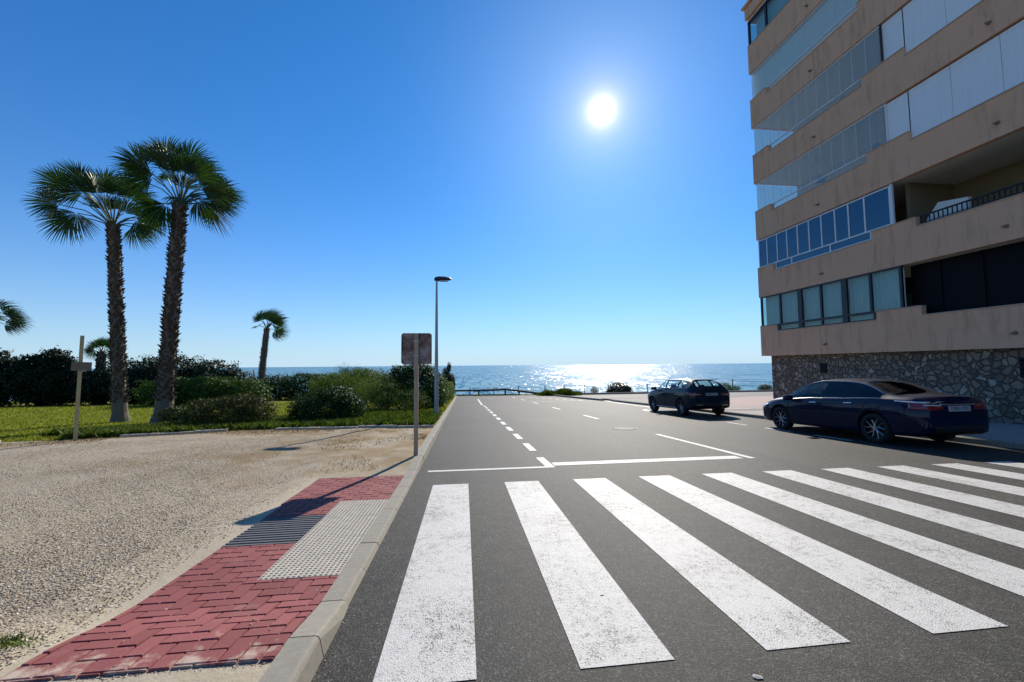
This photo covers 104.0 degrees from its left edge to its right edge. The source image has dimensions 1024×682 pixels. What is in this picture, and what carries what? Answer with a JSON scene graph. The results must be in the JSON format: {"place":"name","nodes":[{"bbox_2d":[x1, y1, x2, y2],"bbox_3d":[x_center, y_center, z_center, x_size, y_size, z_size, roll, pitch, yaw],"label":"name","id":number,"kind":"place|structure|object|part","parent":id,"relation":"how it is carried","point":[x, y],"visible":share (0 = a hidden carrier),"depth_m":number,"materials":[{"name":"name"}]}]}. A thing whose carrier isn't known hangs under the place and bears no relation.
{"place":"outdoors","nodes":[
{"label":"outdoors","id":0,"kind":"place"},
{"bbox_2d":[0,485,386,679],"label":"pavement bedding","id":1,"kind":"object","parent":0,"point":[147,672],"visible":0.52,"depth_m":1.92,"materials":[{"name":"grey concrete"}]},
{"bbox_2d":[221,515,324,547],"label":"ribbed paving","id":2,"kind":"structure","parent":1,"relation":"on","point":[289,530],"depth_m":3.93,"materials":[{"name":"concrete"}]},
{"bbox_2d":[258,499,387,579],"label":"tactile paving","id":3,"kind":"structure","parent":1,"relation":"on","point":[336,534],"depth_m":3.60,"materials":[{"name":"concrete"}]},
{"bbox_2d":[0,475,403,681],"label":"pavement","id":4,"kind":"structure","parent":0,"point":[209,626],"depth_m":2.42,"materials":[{"name":"red brick"}]},
{"bbox_2d":[63,476,392,681],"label":"grit","id":5,"kind":"object","parent":4,"relation":"on","point":[158,673],"visible":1,"depth_m":1.90,"materials":[{"name":"beige gravel"}]},
{"bbox_2d":[0,427,433,681],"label":"gravel yard","id":6,"kind":"structure","parent":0,"point":[392,458],"depth_m":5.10,"materials":[{"name":"beige gravel"}]},
{"bbox_2d":[0,630,43,649],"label":"weed tuft","id":7,"kind":"object","parent":6,"relation":"on","point":[13,640],"visible":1,"depth_m":2.15,"materials":[{"name":"green plant"}]},
{"bbox_2d":[71,336,91,440],"bbox_3d":[-11.033,1.335,10.217,0.103,2.950,0.366,-4,-5,43],"label":"wooden sign","id":8,"kind":"object","parent":6,"relation":"on","point":[80,366],"visible":0.82,"depth_m":10.19,"materials":[{"name":"brown wood"}]},
{"bbox_2d":[0,427,430,471],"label":"dry grass","id":9,"kind":"structure","parent":6,"relation":"on","point":[221,432],"depth_m":10.28,"materials":[{"name":"plant"}]},
{"bbox_2d":[401,333,431,455],"bbox_3d":[-1.840,1.163,7.679,0.580,2.637,0.062,0,-3,-7],"label":"road sign","id":10,"kind":"object","parent":6,"relation":"on","point":[416,349],"visible":0.89,"depth_m":7.74,"materials":[{"name":"grey metal"}]},
{"bbox_2d":[0,394,456,442],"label":"lawn","id":11,"kind":"structure","parent":0,"point":[87,404],"depth_m":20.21,"materials":[{"name":"green plant"}]},
{"bbox_2d":[0,298,33,335],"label":"fan palm","id":12,"kind":"object","parent":11,"relation":"on","point":[13,314],"visible":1,"depth_m":33.11,"materials":[{"name":"green plant"}]},
{"bbox_2d":[0,347,40,406],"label":"bush","id":13,"kind":"object","parent":11,"relation":"on","point":[6,395],"visible":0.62,"depth_m":30.50,"materials":[{"name":"green plant"}]},
{"bbox_2d":[2,345,88,405],"bbox_3d":[-37.620,2.806,32.074,4.739,4.936,4.870,0,-3,-7],"label":"hedge","id":14,"kind":"object","parent":11,"relation":"on","point":[52,364],"visible":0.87,"depth_m":31.41,"materials":[{"name":"green plant"}]},
{"bbox_2d":[12,366,156,405],"bbox_3d":[-34.866,3.698,33.446,11.688,3.401,5.707,0,-3,-7],"label":"hedge","id":15,"kind":"object","parent":11,"relation":"on","point":[88,393],"visible":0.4,"depth_m":32.22,"materials":[{"name":"green plant"}]},
{"bbox_2d":[18,159,170,422],"bbox_3d":[-15.777,-1.818,15.254,4.100,9.987,2.693,2,-4,-39],"label":"fan palm","id":16,"kind":"object","parent":11,"relation":"on","point":[78,183],"visible":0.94,"depth_m":15.43,"materials":[{"name":"green plant"}]},
{"bbox_2d":[83,335,125,403],"bbox_3d":[-34.958,2.407,34.045,2.942,5.878,2.408,0,-3,-7],"label":"fan palm","id":17,"kind":"object","parent":11,"relation":"on","point":[100,356],"visible":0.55,"depth_m":33.76,"materials":[{"name":"green plant"}]},
{"bbox_2d":[83,351,257,403],"bbox_3d":[-29.223,3.232,35.130,13.027,4.680,5.462,0,-3,-7],"label":"hedge","id":18,"kind":"object","parent":11,"relation":"on","point":[187,369],"visible":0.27,"depth_m":34.57,"materials":[{"name":"green plant"}]},
{"bbox_2d":[153,403,194,422],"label":"shrub","id":19,"kind":"object","parent":11,"relation":"on","point":[167,414],"visible":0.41,"depth_m":14.08,"materials":[{"name":"green plant"}]},
{"bbox_2d":[105,135,247,422],"bbox_3d":[-12.681,-2.472,15.189,4.339,11.139,2.933,1,-4,-28],"label":"fan palm","id":20,"kind":"object","parent":11,"relation":"on","point":[221,197],"visible":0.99,"depth_m":15.11,"materials":[{"name":"green plant"}]},
{"bbox_2d":[130,374,276,404],"bbox_3d":[-22.946,3.680,29.819,9.917,2.411,3.856,0,-3,-7],"label":"hedge","id":21,"kind":"object","parent":11,"relation":"on","point":[196,388],"visible":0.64,"depth_m":29.08,"materials":[{"name":"green plant"}]},
{"bbox_2d":[0,425,433,443],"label":"lawn edging","id":22,"kind":"object","parent":11,"relation":"on","point":[300,428],"visible":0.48,"depth_m":12.19,"materials":[{"name":"concrete"}]},
{"bbox_2d":[172,391,282,424],"bbox_3d":[-9.489,2.340,13.374,3.346,1.278,1.895,0,-3,-7],"label":"shrub","id":23,"kind":"object","parent":11,"relation":"on","point":[234,406],"visible":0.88,"depth_m":13.14,"materials":[{"name":"green plant"}]},
{"bbox_2d":[39,408,443,439],"bbox_3d":[-8.020,2.825,14.357,10.964,0.570,7.170,0,-3,-7],"label":"ground cover","id":24,"kind":"object","parent":11,"relation":"on","point":[396,417],"visible":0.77,"depth_m":12.45,"materials":[{"name":"green plant"}]},
{"bbox_2d":[251,307,289,390],"bbox_3d":[-22.117,1.112,36.532,3.391,8.688,2.112,1,-4,-16],"label":"fan palm","id":25,"kind":"object","parent":11,"relation":"on","point":[276,319],"visible":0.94,"depth_m":36.22,"materials":[{"name":"green plant"}]},
{"bbox_2d":[256,367,382,399],"bbox_3d":[-19.143,4.260,39.370,13.890,3.243,5.568,0,-3,-7],"label":"hedge","id":26,"kind":"object","parent":11,"relation":"on","point":[288,386],"visible":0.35,"depth_m":38.15,"materials":[{"name":"green plant"}]},
{"bbox_2d":[284,383,369,419],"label":"shrub","id":27,"kind":"object","parent":11,"relation":"on","point":[341,404],"visible":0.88,"depth_m":14.38,"materials":[{"name":"green plant"}]},
{"bbox_2d":[333,362,358,379],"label":"leafless shrub","id":28,"kind":"object","parent":11,"relation":"on","point":[346,369],"visible":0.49,"depth_m":35.60,"materials":[{"name":"green plant"}]},
{"bbox_2d":[306,366,411,398],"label":"hedge","id":29,"kind":"object","parent":11,"relation":"on","point":[346,379],"visible":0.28,"depth_m":32.57,"materials":[{"name":"green plant"}]},
{"bbox_2d":[328,373,429,411],"bbox_3d":[-6.789,2.651,20.153,5.659,2.042,4.091,0,-3,-7],"label":"shrub","id":30,"kind":"object","parent":11,"relation":"on","point":[374,393],"visible":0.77,"depth_m":19.91,"materials":[{"name":"green plant"}]},
{"bbox_2d":[367,363,446,409],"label":"shrub","id":31,"kind":"object","parent":11,"relation":"on","point":[426,374],"visible":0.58,"depth_m":21.46,"materials":[{"name":"green plant"}]},
{"bbox_2d":[423,374,450,403],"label":"shrub","id":32,"kind":"object","parent":11,"relation":"on","point":[446,388],"visible":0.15,"depth_m":26.95,"materials":[{"name":"green plant"}]},
{"bbox_2d":[434,276,450,413],"bbox_3d":[-2.951,0.255,16.784,0.770,5.979,0.340,0,-3,-7],"label":"street lamp","id":33,"kind":"object","parent":11,"relation":"on","point":[442,279],"visible":0.8,"depth_m":16.72,"materials":[{"name":"grey metal"}]},
{"bbox_2d":[442,362,455,396],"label":"tall shrub","id":34,"kind":"object","parent":11,"relation":"on","point":[451,378],"visible":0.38,"depth_m":37.36,"materials":[{"name":"green plant"}]},
{"bbox_2d":[447,381,455,399],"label":"shrub","id":35,"kind":"object","parent":11,"relation":"on","point":[452,392],"visible":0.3,"depth_m":33.22,"materials":[{"name":"green plant"}]},
{"bbox_2d":[1,363,772,400],"bbox_3d":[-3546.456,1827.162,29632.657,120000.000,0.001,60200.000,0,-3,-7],"label":"sea","id":36,"kind":"structure","parent":0,"point":[556,377],"depth_m":348.32,"materials":[{"name":"teal liquid"}]},
{"bbox_2d":[0,0,796,368],"label":"sky","id":37,"kind":"structure","parent":0,"point":[579,173],"materials":[{"name":"blue"}]},
{"bbox_2d":[380,397,453,424],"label":"verge grass","id":38,"kind":"structure","parent":0,"point":[431,408],"depth_m":20.12,"materials":[{"name":"green plant"}]},
{"bbox_2d":[311,394,1023,681],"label":"road","id":39,"kind":"structure","parent":0,"point":[520,634],"depth_m":3.49,"materials":[{"name":"grey asphalt"}]},
{"bbox_2d":[259,396,456,681],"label":"kerb","id":40,"kind":"structure","parent":39,"relation":"on","point":[301,653],"depth_m":2.57,"materials":[{"name":"concrete"}]},
{"bbox_2d":[317,415,449,681],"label":"kerb grit","id":41,"kind":"object","parent":39,"relation":"on","point":[378,569],"visible":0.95,"depth_m":3.15,"materials":[{"name":"grey gravel"}]},
{"bbox_2d":[428,399,553,471],"bbox_3d":[-2.139,3.781,21.882,2.150,1.373,30.660,0,-3,-7],"label":"parking line","id":42,"kind":"object","parent":39,"relation":"on","point":[544,461],"visible":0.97,"depth_m":7.19,"materials":[{"name":"paint"}]},
{"bbox_2d":[455,389,539,395],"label":"guard rail","id":43,"kind":"object","parent":39,"relation":"on","point":[518,391],"visible":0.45,"depth_m":48.25,"materials":[{"name":"grey metal"}]},
{"bbox_2d":[611,427,637,429],"bbox_3d":[3.486,2.718,12.459,0.840,0.038,0.840,0,-3,-7],"label":"manhole cover","id":44,"kind":"object","parent":39,"relation":"on","point":[625,428],"visible":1,"depth_m":12.42,"materials":[{"name":"metal"}]},
{"bbox_2d":[513,397,753,457],"bbox_3d":[4.515,3.967,24.453,5.047,1.516,33.920,0,-3,-7],"label":"lane line","id":45,"kind":"object","parent":39,"relation":"on","point":[684,440],"visible":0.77,"depth_m":9.05,"materials":[{"name":"paint"}]},
{"bbox_2d":[552,456,740,465],"bbox_3d":[2.515,2.196,7.356,3.600,0.017,0.290,0,-3,-7],"label":"stop line","id":46,"kind":"object","parent":39,"relation":"on","point":[641,460],"visible":1,"depth_m":7.34,"materials":[{"name":"paint"}]},
{"bbox_2d":[648,378,729,414],"bbox_3d":[7.860,2.490,18.316,2.280,1.583,4.257,0,-6,-7],"label":"off road car","id":47,"kind":"object","parent":39,"relation":"on","point":[686,397],"visible":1,"depth_m":16.64,"materials":[{"name":"blue paint"}]},
{"bbox_2d":[373,461,1023,681],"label":"zebra crossing","id":48,"kind":"object","parent":39,"relation":"on","point":[430,637],"visible":1,"depth_m":3.09,"materials":[{"name":"paint"}]},
{"bbox_2d":[608,401,850,440],"bbox_3d":[7.256,3.450,19.835,1.293,0.934,20.914,0,-3,-1],"label":"bay line","id":49,"kind":"object","parent":39,"relation":"on","point":[727,422],"visible":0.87,"depth_m":13.81,"materials":[{"name":"paint"}]},
{"bbox_2d":[752,674,762,678],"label":"litter","id":50,"kind":"object","parent":39,"relation":"on","point":[757,676],"visible":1,"depth_m":1.96,"materials":[{"name":"white paper"}]},
{"bbox_2d":[611,400,1023,449],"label":"kerb","id":51,"kind":"structure","parent":39,"relation":"on","point":[998,443],"depth_m":8.94,"materials":[{"name":"concrete"}]},
{"bbox_2d":[763,378,988,442],"bbox_3d":[8.913,1.716,10.526,2.280,1.465,4.718,0,-6,-7],"label":"saloon car","id":52,"kind":"object","parent":39,"relation":"on","point":[880,410],"visible":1,"depth_m":9.09,"materials":[{"name":"blue paint"}]},
{"bbox_3d":[9.012,1.160,9.697,1.693,0.419,1.669,0,-6,-7],"label":"tinted window","id":53,"kind":"part","parent":52,"relation":"part of","materials":[{"name":"black glass"}]},
{"bbox_2d":[576,392,772,398],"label":"side street","id":54,"kind":"structure","parent":0,"point":[606,396],"depth_m":40.37,"materials":[{"name":"grey asphalt"}]},
{"bbox_2d":[554,390,772,400],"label":"island kerb","id":55,"kind":"structure","parent":54,"relation":"on","point":[599,399],"depth_m":45.97,"materials":[{"name":"concrete"}]},
{"bbox_2d":[609,396,762,410],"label":"side plaza","id":56,"kind":"structure","parent":0,"point":[643,400],"depth_m":28.64,"materials":[{"name":"concrete"}]},
{"bbox_2d":[709,396,772,409],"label":"pink paving","id":57,"kind":"structure","parent":0,"point":[740,403],"depth_m":24.11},
{"bbox_2d":[728,411,1023,442],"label":"side pavement","id":58,"kind":"structure","parent":0,"point":[1006,432],"depth_m":9.73,"materials":[{"name":"grey concrete"}]},
{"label":"ground","id":59,"kind":"structure","parent":0,"visible":0},
{"bbox_2d":[741,0,1023,424],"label":"apartment building","id":60,"kind":"structure","parent":59,"relation":"on","point":[898,254],"depth_m":14.49,"materials":[{"name":"paint"}]},
{"bbox_2d":[747,0,769,45],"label":"window","id":61,"kind":"structure","parent":60,"relation":"in","point":[764,5],"depth_m":20.94,"materials":[{"name":"metal"}]},
{"bbox_2d":[750,0,856,87],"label":"window","id":62,"kind":"structure","parent":60,"relation":"in","point":[847,13],"depth_m":18.39,"materials":[{"name":"white metal"}]},
{"bbox_2d":[753,26,878,148],"bbox_3d":[13.303,-10.785,18.105,0.050,1.520,6.580,0,-3,-7],"label":"window","id":63,"kind":"structure","parent":60,"relation":"in","point":[874,30],"depth_m":17.54,"materials":[{"name":"white metal"}]},
{"bbox_2d":[755,105,883,203],"bbox_3d":[13.328,-7.751,17.922,0.050,1.520,6.580,0,-3,-7],"label":"window","id":64,"kind":"structure","parent":60,"relation":"in","point":[819,145],"depth_m":17.23,"materials":[{"name":"white metal"}]},
{"bbox_2d":[815,157,826,183],"bbox_3d":[14.203,-7.922,18.431,0.429,1.170,0.440,0,-3,-7],"label":"ceiling lamp","id":65,"kind":"object","parent":60,"relation":"hanging from","point":[824,179],"visible":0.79,"depth_m":18.36,"materials":[{"name":"white"}]},
{"bbox_2d":[758,184,895,268],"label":"window","id":66,"kind":"structure","parent":60,"relation":"in","point":[851,223],"depth_m":16.84,"materials":[{"name":"blue glass"}]},
{"bbox_2d":[760,265,904,329],"bbox_3d":[13.391,-1.562,17.439,0.102,1.865,6.800,0,-3,-7],"label":"window","id":67,"kind":"structure","parent":60,"relation":"in","point":[846,314],"depth_m":16.31,"materials":[{"name":"glass"}]},
{"bbox_2d":[870,121,881,150],"bbox_3d":[14.325,-8.086,15.731,0.429,1.170,0.440,0,-3,-7],"label":"ceiling lamp","id":68,"kind":"object","parent":60,"relation":"hanging from","point":[876,144],"visible":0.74,"depth_m":15.65,"materials":[{"name":"white"}]},
{"bbox_2d":[906,293,912,306],"bbox_3d":[15.954,-0.823,16.288,0.045,2.130,1.500,0,-3,-7],"label":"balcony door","id":69,"kind":"structure","parent":60,"relation":"in","point":[909,297],"depth_m":16.06,"materials":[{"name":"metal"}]},
{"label":"shore strip","id":70,"kind":"structure","parent":0,"visible":0},
{"bbox_2d":[474,388,581,395],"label":"roadside weeds","id":71,"kind":"object","parent":70,"relation":"on","point":[566,391],"visible":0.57,"depth_m":43.99,"materials":[{"name":"green plant"}]},
{"bbox_2d":[591,386,598,392],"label":"weed clump","id":72,"kind":"object","parent":70,"relation":"on","point":[594,389],"visible":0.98,"depth_m":47.41,"materials":[{"name":"green plant"}]},
{"bbox_2d":[605,382,633,391],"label":"round bush","id":73,"kind":"object","parent":70,"relation":"on","point":[614,387],"visible":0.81,"depth_m":47.99,"materials":[{"name":"green plant"}]},
{"bbox_2d":[469,379,772,393],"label":"wire fence","id":74,"kind":"object","parent":70,"relation":"on","point":[608,386],"visible":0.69,"depth_m":51.25,"materials":[{"name":"grey metal"}]},
{"bbox_2d":[721,381,741,390],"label":"weed clump","id":75,"kind":"object","parent":70,"relation":"on","point":[730,387],"visible":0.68,"depth_m":50.44,"materials":[{"name":"green plant"}]},
{"bbox_2d":[757,383,772,389],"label":"weed clump","id":76,"kind":"object","parent":70,"relation":"on","point":[764,387],"visible":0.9,"depth_m":51.18,"materials":[{"name":"green plant"}]}
]}

